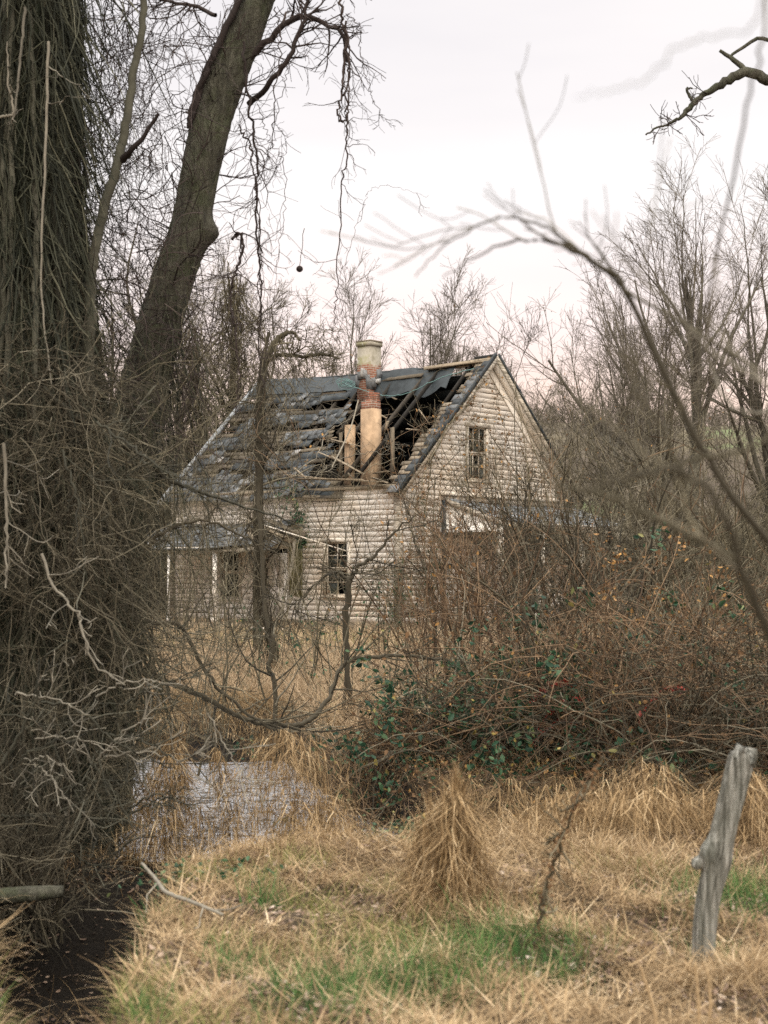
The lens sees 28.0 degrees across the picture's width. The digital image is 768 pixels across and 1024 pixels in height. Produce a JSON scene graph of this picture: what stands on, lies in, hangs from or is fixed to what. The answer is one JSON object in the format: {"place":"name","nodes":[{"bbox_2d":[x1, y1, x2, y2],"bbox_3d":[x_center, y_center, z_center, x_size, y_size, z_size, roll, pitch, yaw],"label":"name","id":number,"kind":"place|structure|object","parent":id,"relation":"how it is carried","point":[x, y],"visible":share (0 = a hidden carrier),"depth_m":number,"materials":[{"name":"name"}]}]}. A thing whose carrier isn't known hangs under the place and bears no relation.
{"place":"outdoors","nodes":[
{"label":"outdoors","id":0,"kind":"place"},
{"bbox_2d":[0,423,767,1023],"bbox_3d":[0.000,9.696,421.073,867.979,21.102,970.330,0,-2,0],"label":"ground","id":1,"kind":"structure","parent":0,"point":[92,947],"depth_m":11.15,"materials":[{"name":"plant"}]},
{"bbox_2d":[0,885,63,904],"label":"log","id":2,"kind":"object","parent":1,"relation":"on","point":[38,893],"visible":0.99,"depth_m":9.13,"materials":[{"name":"wood"}]},
{"bbox_2d":[0,0,95,863],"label":"vine covered tree","id":3,"kind":"object","parent":1,"relation":"on","point":[5,294],"visible":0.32,"depth_m":12.26,"materials":[{"name":"brown plant"}]},
{"bbox_2d":[31,41,90,385],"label":"hanging vine","id":4,"kind":"object","parent":3,"relation":"hanging from","point":[41,210],"visible":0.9,"depth_m":12.11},
{"bbox_2d":[0,0,187,871],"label":"vine fleece","id":5,"kind":"object","parent":3,"relation":"attached to","point":[58,175],"visible":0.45,"depth_m":12.29,"materials":[{"name":"brown plant"}]},
{"bbox_2d":[20,381,374,545],"bbox_3d":[-1.674,-0.371,13.189,3.395,1.298,0.921,2,-3,-40],"label":"leaning sapling","id":6,"kind":"object","parent":3,"relation":"attached to","point":[186,486],"visible":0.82,"depth_m":13.05,"materials":[{"name":"brown plant"}]},
{"bbox_2d":[53,0,134,853],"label":"vine covered tree","id":7,"kind":"object","parent":1,"relation":"on","point":[117,763],"visible":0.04,"depth_m":13.26,"materials":[{"name":"brown plant"}]},
{"bbox_2d":[75,0,155,364],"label":"hanging vine","id":8,"kind":"object","parent":7,"relation":"hanging from","point":[114,145],"visible":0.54,"depth_m":13.71,"materials":[{"name":"brown plant"}]},
{"bbox_2d":[81,1,164,320],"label":"hanging vine","id":9,"kind":"object","parent":7,"relation":"hanging from","point":[126,166],"visible":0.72,"depth_m":13.71,"materials":[{"name":"brown plant"}]},
{"bbox_2d":[0,232,257,791],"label":"vine thicket","id":10,"kind":"object","parent":7,"relation":"attached to","point":[79,378],"visible":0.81,"depth_m":11.62,"materials":[{"name":"plant"}]},
{"bbox_2d":[0,279,281,859],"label":"vine thicket","id":11,"kind":"object","parent":7,"relation":"attached to","point":[137,583],"visible":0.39,"depth_m":12.31,"materials":[{"name":"plant"}]},
{"bbox_2d":[53,0,228,837],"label":"vine fleece","id":12,"kind":"object","parent":7,"relation":"attached to","point":[91,53],"visible":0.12,"depth_m":13.44,"materials":[{"name":"brown plant"}]},
{"bbox_2d":[139,565,313,797],"bbox_3d":[-1.623,1.619,14.518,0.774,2.355,2.360,-2,-3,44],"label":"vine loop","id":13,"kind":"object","parent":12,"relation":"hanging from","point":[232,700],"visible":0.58,"depth_m":14.58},
{"bbox_2d":[103,563,364,807],"bbox_3d":[-1.659,1.679,14.619,2.689,3.120,3.738,0,-2,8],"label":"vine thicket","id":14,"kind":"object","parent":7,"relation":"attached to","point":[222,715],"visible":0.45,"depth_m":14.83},
{"bbox_2d":[77,0,159,692],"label":"dead tree","id":15,"kind":"object","parent":1,"relation":"on","point":[123,157],"visible":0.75,"depth_m":12.99,"materials":[{"name":"wood"}]},
{"bbox_2d":[103,482,276,593],"bbox_3d":[-1.638,0.233,12.975,1.591,0.963,0.706,1,-2,-15],"label":"leaning sapling","id":16,"kind":"object","parent":15,"relation":"attached to","point":[202,527],"visible":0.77,"depth_m":13.02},
{"bbox_2d":[0,580,287,997],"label":"undergrowth","id":17,"kind":"object","parent":1,"relation":"on","point":[44,866],"visible":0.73,"depth_m":11.00,"materials":[{"name":"plant"}]},
{"bbox_2d":[13,682,214,803],"bbox_3d":[-1.877,1.558,10.506,1.289,0.802,0.705,2,-3,-35],"label":"dead sapling","id":18,"kind":"object","parent":17,"relation":"in","point":[90,717],"visible":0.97,"depth_m":10.45,"materials":[{"name":"wood"}]},
{"bbox_2d":[104,706,212,873],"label":"grass clump","id":19,"kind":"object","parent":1,"relation":"on","point":[139,818],"visible":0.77,"depth_m":11.86,"materials":[{"name":"plant"}]},
{"bbox_2d":[102,211,291,465],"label":"bare tree","id":20,"kind":"object","parent":1,"relation":"on","point":[128,293],"visible":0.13,"depth_m":66.18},
{"bbox_2d":[143,451,286,753],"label":"bare shrub","id":21,"kind":"object","parent":1,"relation":"on","point":[227,654],"visible":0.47,"depth_m":19.96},
{"bbox_2d":[145,535,298,775],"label":"bare shrub","id":22,"kind":"object","parent":1,"relation":"on","point":[199,708],"visible":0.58,"depth_m":18.50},
{"bbox_2d":[117,319,343,645],"bbox_3d":[-5.432,-0.825,36.314,7.074,8.230,7.567,-1,-2,19],"label":"bare shrub","id":23,"kind":"object","parent":1,"relation":"on","point":[170,570],"visible":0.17,"depth_m":36.20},
{"bbox_2d":[189,748,272,859],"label":"grass clump","id":24,"kind":"object","parent":1,"relation":"on","point":[216,762],"visible":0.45,"depth_m":11.99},
{"bbox_2d":[157,277,307,497],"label":"bare tree","id":25,"kind":"object","parent":1,"relation":"on","point":[250,357],"visible":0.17,"depth_m":54.69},
{"bbox_2d":[154,323,239,555],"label":"vine curtain","id":26,"kind":"object","parent":25,"relation":"attached to","point":[197,406],"visible":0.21,"depth_m":53.54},
{"bbox_2d":[157,220,310,511],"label":"bare tree","id":27,"kind":"object","parent":1,"relation":"on","point":[222,284],"visible":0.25,"depth_m":55.57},
{"bbox_2d":[198,261,309,438],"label":"vine curtain","id":28,"kind":"object","parent":27,"relation":"attached to","point":[242,316],"visible":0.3,"depth_m":55.66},
{"bbox_2d":[103,319,384,635],"bbox_3d":[-4.527,-0.984,40.139,6.419,8.890,8.572,1,-3,-24],"label":"bare shrub","id":29,"kind":"object","parent":1,"relation":"on","point":[204,474],"visible":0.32,"depth_m":39.90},
{"bbox_2d":[103,0,385,831],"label":"leaning tree","id":30,"kind":"object","parent":1,"relation":"on","point":[243,15],"visible":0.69,"depth_m":14.48,"materials":[{"name":"grey plant"}]},
{"bbox_2d":[108,290,244,832],"bbox_3d":[-2.398,0.978,14.439,2.049,6.092,2.236,0,-2,0],"label":"vine fleece","id":31,"kind":"object","parent":30,"relation":"attached to","point":[172,382],"visible":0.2,"depth_m":14.46,"materials":[{"name":"brown plant"}]},
{"bbox_2d":[46,0,317,518],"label":"twig tangle","id":32,"kind":"object","parent":30,"relation":"attached to","point":[173,52],"visible":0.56,"depth_m":13.85,"materials":[{"name":"brown plant"}]},
{"bbox_2d":[222,41,297,397],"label":"hanging vine","id":33,"kind":"object","parent":30,"relation":"hanging from","point":[245,72],"visible":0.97,"depth_m":14.11,"materials":[{"name":"brown plant"}]},
{"bbox_2d":[128,565,470,821],"bbox_3d":[-0.898,1.876,15.367,4.325,2.834,2.063,1,-2,-17],"label":"vine loop","id":34,"kind":"object","parent":30,"relation":"hanging from","point":[310,719],"visible":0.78,"depth_m":15.31,"materials":[{"name":"plant"}]},
{"bbox_2d":[282,0,371,145],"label":"hanging vine","id":35,"kind":"object","parent":30,"relation":"hanging from","point":[343,67],"visible":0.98,"depth_m":14.15,"materials":[{"name":"brown plant"}]},
{"bbox_2d":[299,21,377,343],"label":"hanging vine","id":36,"kind":"object","parent":30,"relation":"hanging from","point":[345,168],"visible":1,"depth_m":14.13,"materials":[{"name":"brown plant"}]},
{"bbox_2d":[108,758,403,861],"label":"water","id":37,"kind":"structure","parent":1,"relation":"on","point":[195,770],"depth_m":16.18,"materials":[{"name":"liquid"}]},
{"bbox_2d":[200,476,318,768],"bbox_3d":[-1.538,1.554,19.069,1.535,4.011,1.648,0,-2,0],"label":"sapling","id":38,"kind":"object","parent":1,"relation":"on","point":[268,624],"visible":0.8,"depth_m":18.93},
{"bbox_2d":[171,316,350,679],"bbox_3d":[-1.972,0.602,24.933,3.128,7.676,3.108,0,-2,0],"label":"vine wrapped tree","id":39,"kind":"object","parent":1,"relation":"on","point":[258,471],"visible":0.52,"depth_m":24.98,"materials":[{"name":"plant"}]},
{"bbox_2d":[199,307,344,655],"bbox_3d":[-2.097,0.058,30.018,2.763,8.140,2.460,-1,-2,17],"label":"bowed branch tree","id":40,"kind":"object","parent":1,"relation":"on","point":[279,342],"visible":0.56,"depth_m":30.08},
{"bbox_2d":[280,315,360,385],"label":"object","id":41,"kind":"object","parent":40,"relation":"hanging from","point":[317,349],"visible":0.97,"depth_m":30.02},
{"bbox_2d":[203,261,349,403],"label":"bare tree","id":42,"kind":"object","parent":1,"relation":"on","point":[307,312],"visible":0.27,"depth_m":59.47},
{"bbox_2d":[192,724,383,852],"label":"grass clump","id":43,"kind":"object","parent":1,"relation":"on","point":[283,773],"visible":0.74,"depth_m":11.74,"materials":[{"name":"plant"}]},
{"bbox_2d":[207,816,406,867],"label":"grass clump","id":44,"kind":"object","parent":1,"relation":"on","point":[322,834],"visible":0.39,"depth_m":9.79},
{"bbox_2d":[147,380,469,737],"bbox_3d":[-2.064,0.515,28.561,7.348,5.639,19.181,0,-2,0],"label":"sapling veil","id":45,"kind":"object","parent":1,"relation":"on","point":[294,568],"visible":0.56,"depth_m":25.02,"materials":[{"name":"plant"}]},
{"bbox_2d":[258,558,382,724],"bbox_3d":[-0.785,1.464,17.308,1.391,1.913,0.804,-1,-2,18],"label":"forked sapling","id":46,"kind":"object","parent":1,"relation":"on","point":[327,572],"visible":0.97,"depth_m":17.44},
{"bbox_2d":[255,789,385,844],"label":"grass clump","id":47,"kind":"object","parent":1,"relation":"on","point":[329,817],"visible":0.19,"depth_m":11.57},
{"bbox_2d":[162,943,491,1023],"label":"grass patch","id":48,"kind":"object","parent":1,"relation":"on","point":[310,994],"visible":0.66,"depth_m":6.14,"materials":[{"name":"plant"}]},
{"bbox_2d":[267,570,432,696],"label":"bare shrub","id":49,"kind":"object","parent":1,"relation":"on","point":[318,646],"visible":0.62,"depth_m":20.69,"materials":[{"name":"brown plant"}]},
{"bbox_2d":[206,911,509,1023],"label":"grass patch","id":50,"kind":"object","parent":1,"relation":"on","point":[378,974],"visible":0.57,"depth_m":6.45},
{"bbox_2d":[303,248,438,375],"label":"bare tree","id":51,"kind":"object","parent":1,"relation":"on","point":[358,313],"visible":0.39,"depth_m":74.68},
{"bbox_2d":[303,506,443,720],"bbox_3d":[-0.118,1.173,17.378,1.615,2.514,1.105,0,-2,0],"label":"forked sapling","id":52,"kind":"object","parent":1,"relation":"on","point":[348,581],"visible":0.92,"depth_m":17.45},
{"bbox_2d":[0,742,747,904],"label":"bank grass","id":53,"kind":"structure","parent":1,"relation":"on","point":[71,858],"depth_m":11.96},
{"bbox_2d":[0,792,767,1023],"bbox_3d":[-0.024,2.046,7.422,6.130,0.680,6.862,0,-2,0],"label":"dead grass","id":54,"kind":"structure","parent":1,"relation":"on","point":[563,1001],"depth_m":7.10,"materials":[{"name":"plant"}]},
{"bbox_2d":[0,835,767,1023],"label":"pale green grass","id":55,"kind":"structure","parent":1,"relation":"on","point":[201,1016],"depth_m":7.41,"materials":[{"name":"plant"}]},
{"bbox_2d":[148,339,620,635],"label":"farmhouse","id":56,"kind":"object","parent":1,"relation":"on","point":[374,413],"visible":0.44,"depth_m":47.51,"materials":[{"name":"white wood"}]},
{"bbox_2d":[379,354,493,617],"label":"climbing vine","id":57,"kind":"object","parent":56,"relation":"attached to","point":[444,434],"visible":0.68,"depth_m":44.91,"materials":[{"name":"brown plant"}]},
{"bbox_2d":[2,741,766,992],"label":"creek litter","id":58,"kind":"object","parent":1,"relation":"on","point":[188,887],"visible":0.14,"depth_m":9.01,"materials":[{"name":"brown plant"}]},
{"bbox_2d":[225,623,604,786],"bbox_3d":[0.450,2.513,18.455,4.716,2.397,3.001,0,-2,0],"label":"bramble mound","id":59,"kind":"object","parent":1,"relation":"on","point":[251,740],"visible":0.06,"depth_m":18.47,"materials":[{"name":"brown plant"}]},
{"bbox_2d":[263,920,569,1023],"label":"grass patch","id":60,"kind":"object","parent":1,"relation":"on","point":[430,972],"visible":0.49,"depth_m":6.52,"materials":[{"name":"plant"}]},
{"bbox_2d":[363,788,471,895],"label":"clump","id":61,"kind":"object","parent":1,"relation":"on","point":[419,838],"depth_m":8.31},
{"bbox_2d":[270,649,566,840],"bbox_3d":[0.200,2.549,14.716,4.043,2.565,2.497,-1,-2,13],"label":"bramble mound","id":62,"kind":"object","parent":1,"relation":"on","point":[375,720],"visible":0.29,"depth_m":14.52,"materials":[{"name":"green plant"}]},
{"bbox_2d":[351,552,489,664],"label":"bare shrub","id":63,"kind":"object","parent":1,"relation":"on","point":[390,605],"visible":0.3,"depth_m":27.02,"materials":[{"name":"brown plant"}]},
{"bbox_2d":[222,393,623,666],"bbox_3d":[1.763,0.735,30.643,6.483,5.755,18.345,0,-2,7],"label":"sapling veil","id":64,"kind":"object","parent":1,"relation":"on","point":[442,518],"visible":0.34,"depth_m":27.69,"materials":[{"name":"plant"}]},
{"bbox_2d":[301,430,578,684],"bbox_3d":[0.639,0.799,21.146,3.635,3.790,4.248,2,-3,-34],"label":"bare shrub","id":65,"kind":"object","parent":1,"relation":"on","point":[477,635],"visible":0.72,"depth_m":20.90,"materials":[{"name":"brown plant"}]},
{"bbox_2d":[390,246,492,375],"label":"bare tree","id":66,"kind":"object","parent":1,"relation":"on","point":[440,353],"visible":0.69,"depth_m":69.78,"materials":[{"name":"plant"}]},
{"bbox_2d":[335,827,559,929],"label":"clump","id":67,"kind":"object","parent":1,"relation":"on","point":[445,897],"depth_m":7.93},
{"bbox_2d":[136,613,767,807],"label":"meadow grass","id":68,"kind":"structure","parent":1,"relation":"on","point":[298,679],"depth_m":21.94,"materials":[{"name":"plant"}]},
{"bbox_2d":[140,601,764,662],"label":"meadow grass","id":69,"kind":"structure","parent":1,"relation":"on","point":[340,637],"depth_m":36.24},
{"bbox_2d":[381,761,535,919],"bbox_3d":[0.387,1.729,8.137,0.908,0.880,0.846,0,-2,0],"label":"grass cone","id":70,"kind":"object","parent":1,"relation":"on","point":[454,857],"depth_m":8.07,"materials":[{"name":"plant"}]},
{"bbox_2d":[159,393,767,591],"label":"hillside brush","id":71,"kind":"object","parent":1,"relation":"on","point":[725,420],"visible":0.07,"depth_m":132.84,"materials":[{"name":"plant"}]},
{"bbox_2d":[326,892,611,1007],"bbox_3d":[0.376,1.969,7.170,1.388,0.306,1.797,0,-2,0],"label":"grass patch","id":72,"kind":"object","parent":1,"relation":"on","point":[494,945],"visible":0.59,"depth_m":7.04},
{"bbox_2d":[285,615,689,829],"bbox_3d":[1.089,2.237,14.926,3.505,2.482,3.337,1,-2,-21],"label":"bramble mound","id":73,"kind":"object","parent":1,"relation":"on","point":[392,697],"visible":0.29,"depth_m":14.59,"materials":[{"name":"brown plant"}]},
{"bbox_2d":[367,883,644,1006],"bbox_3d":[0.533,1.964,7.180,1.300,0.319,1.783,0,-2,0],"label":"grass patch","id":74,"kind":"object","parent":1,"relation":"on","point":[517,929],"visible":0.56,"depth_m":7.21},
{"bbox_2d":[391,394,638,637],"bbox_3d":[3.211,0.304,36.937,6.065,6.024,5.212,0,-2,0],"label":"bare shrub","id":75,"kind":"object","parent":1,"relation":"on","point":[520,492],"visible":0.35,"depth_m":36.45,"materials":[{"name":"brown plant"}]},
{"bbox_2d":[349,391,690,671],"bbox_3d":[1.658,0.400,25.395,3.982,4.880,6.676,1,-3,-33],"label":"bare shrub","id":76,"kind":"object","parent":1,"relation":"on","point":[455,557],"visible":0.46,"depth_m":24.82,"materials":[{"name":"brown plant"}]},
{"bbox_2d":[460,302,596,480],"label":"bare tree","id":77,"kind":"object","parent":1,"relation":"on","point":[511,368],"visible":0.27,"depth_m":70.90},
{"bbox_2d":[305,436,767,838],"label":"bramble mound","id":78,"kind":"object","parent":1,"relation":"on","point":[594,674],"visible":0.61,"depth_m":13.71,"materials":[{"name":"brown plant"}]},
{"bbox_2d":[320,0,767,644],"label":"shrub","id":79,"kind":"object","parent":1,"relation":"on","point":[734,558],"visible":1,"depth_m":2.89,"materials":[{"name":"plant"}]},
{"bbox_2d":[332,687,767,837],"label":"bank grass","id":80,"kind":"structure","parent":1,"relation":"on","point":[463,768],"depth_m":13.80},
{"bbox_2d":[334,729,767,830],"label":"bank ivy","id":81,"kind":"object","parent":1,"relation":"on","point":[528,770],"visible":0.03,"depth_m":13.70,"materials":[{"name":"green plant"}]},
{"bbox_2d":[335,271,767,634],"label":"bare shrub","id":82,"kind":"object","parent":1,"relation":"on","point":[542,463],"visible":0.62,"depth_m":33.72,"materials":[{"name":"brown plant"}]},
{"bbox_2d":[533,757,603,939],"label":"dark weed","id":83,"kind":"object","parent":1,"relation":"on","point":[545,887],"visible":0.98,"depth_m":7.07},
{"bbox_2d":[421,452,720,645],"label":"bare shrub","id":84,"kind":"object","parent":1,"relation":"on","point":[608,568],"visible":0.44,"depth_m":23.54,"materials":[{"name":"plant"}]},
{"bbox_2d":[396,378,747,659],"bbox_3d":[2.113,0.506,21.546,5.504,4.800,4.536,2,-3,-44],"label":"bare shrub","id":85,"kind":"object","parent":1,"relation":"on","point":[575,547],"visible":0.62,"depth_m":21.69,"materials":[{"name":"plant"}]},
{"bbox_2d":[459,805,691,872],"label":"grass clump","id":86,"kind":"object","parent":1,"relation":"on","point":[528,837],"visible":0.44,"depth_m":9.44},
{"bbox_2d":[498,782,670,843],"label":"grass clump","id":87,"kind":"object","parent":1,"relation":"on","point":[568,801],"visible":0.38,"depth_m":9.83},
{"bbox_2d":[409,358,761,627],"bbox_3d":[5.345,0.195,40.701,9.395,8.220,8.292,0,-2,0],"label":"bare shrub","id":88,"kind":"object","parent":1,"relation":"on","point":[577,496],"visible":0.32,"depth_m":39.98,"materials":[{"name":"plant"}]},
{"bbox_2d":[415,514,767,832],"bbox_3d":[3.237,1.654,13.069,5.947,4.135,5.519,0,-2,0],"label":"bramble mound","id":89,"kind":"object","parent":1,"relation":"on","point":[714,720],"visible":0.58,"depth_m":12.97,"materials":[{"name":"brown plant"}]},
{"bbox_2d":[472,133,767,595],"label":"bare tree","id":90,"kind":"object","parent":1,"relation":"on","point":[688,297],"visible":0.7,"depth_m":62.29,"materials":[{"name":"plant"}]},
{"bbox_2d":[474,815,766,898],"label":"grass clump","id":91,"kind":"object","parent":1,"relation":"on","point":[603,851],"visible":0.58,"depth_m":9.08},
{"bbox_2d":[522,245,722,604],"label":"bare tree","id":92,"kind":"object","parent":1,"relation":"on","point":[673,380],"visible":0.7,"depth_m":50.34,"materials":[{"name":"plant"}]},
{"bbox_2d":[533,774,711,851],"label":"grass clump","id":93,"kind":"object","parent":1,"relation":"on","point":[652,814],"visible":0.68,"depth_m":9.61,"materials":[{"name":"plant"}]},
{"bbox_2d":[530,270,715,585],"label":"bare tree","id":94,"kind":"object","parent":1,"relation":"on","point":[611,382],"visible":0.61,"depth_m":53.85,"materials":[{"name":"plant"}]},
{"bbox_2d":[481,513,767,690],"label":"bramble mound","id":95,"kind":"object","parent":1,"relation":"on","point":[731,604],"visible":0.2,"depth_m":18.07,"materials":[{"name":"brown plant"}]},
{"bbox_2d":[492,835,765,911],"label":"grass clump","id":96,"kind":"object","parent":1,"relation":"on","point":[648,866],"visible":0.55,"depth_m":8.67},
{"bbox_2d":[500,335,767,629],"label":"bare shrub","id":97,"kind":"object","parent":1,"relation":"on","point":[760,557],"visible":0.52,"depth_m":29.58,"materials":[{"name":"plant"}]},
{"bbox_2d":[506,327,767,622],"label":"bare shrub","id":98,"kind":"object","parent":1,"relation":"on","point":[667,509],"visible":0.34,"depth_m":38.25,"materials":[{"name":"plant"}]},
{"bbox_2d":[553,277,744,602],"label":"bare tree","id":99,"kind":"object","parent":1,"relation":"on","point":[668,354],"visible":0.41,"depth_m":58.40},
{"bbox_2d":[597,751,713,833],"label":"grass clump","id":100,"kind":"object","parent":1,"relation":"on","point":[654,782],"visible":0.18,"depth_m":10.40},
{"bbox_2d":[568,464,767,620],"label":"hedgerow brush","id":101,"kind":"object","parent":1,"relation":"on","point":[728,569],"visible":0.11,"depth_m":58.98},
{"bbox_2d":[575,351,767,640],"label":"sapling veil","id":102,"kind":"object","parent":1,"relation":"on","point":[713,511],"visible":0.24,"depth_m":30.37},
{"bbox_2d":[580,960,767,1013],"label":"grass clump","id":103,"kind":"object","parent":1,"relation":"on","point":[683,984],"visible":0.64,"depth_m":6.39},
{"bbox_2d":[593,924,767,1008],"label":"grass clump","id":104,"kind":"object","parent":1,"relation":"on","point":[747,970],"visible":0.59,"depth_m":6.51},
{"bbox_2d":[595,154,767,566],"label":"bare tree","id":105,"kind":"object","parent":1,"relation":"on","point":[755,396],"visible":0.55,"depth_m":65.83,"materials":[{"name":"plant"}]},
{"bbox_2d":[600,841,767,935],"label":"grass patch","id":106,"kind":"object","parent":1,"relation":"on","point":[723,893],"visible":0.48,"depth_m":8.02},
{"bbox_2d":[645,36,767,143],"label":"branch","id":107,"kind":"object","parent":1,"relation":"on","point":[743,71],"visible":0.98,"depth_m":16.16,"materials":[{"name":"grey plant"}]},
{"bbox_2d":[677,762,767,849],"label":"grass clump","id":108,"kind":"object","parent":1,"relation":"on","point":[756,782],"visible":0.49,"depth_m":9.72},
{"bbox_2d":[691,743,756,969],"bbox_3d":[1.510,1.584,6.848,0.303,1.096,0.134,0,-2,0],"label":"weathered post","id":109,"kind":"object","parent":1,"relation":"on","point":[712,860],"visible":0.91,"depth_m":6.81,"materials":[{"name":"grey wood"}]},
{"bbox_2d":[81,0,767,447],"label":"sky","id":110,"kind":"structure","parent":0,"point":[451,67],"materials":[{"name":"white"}]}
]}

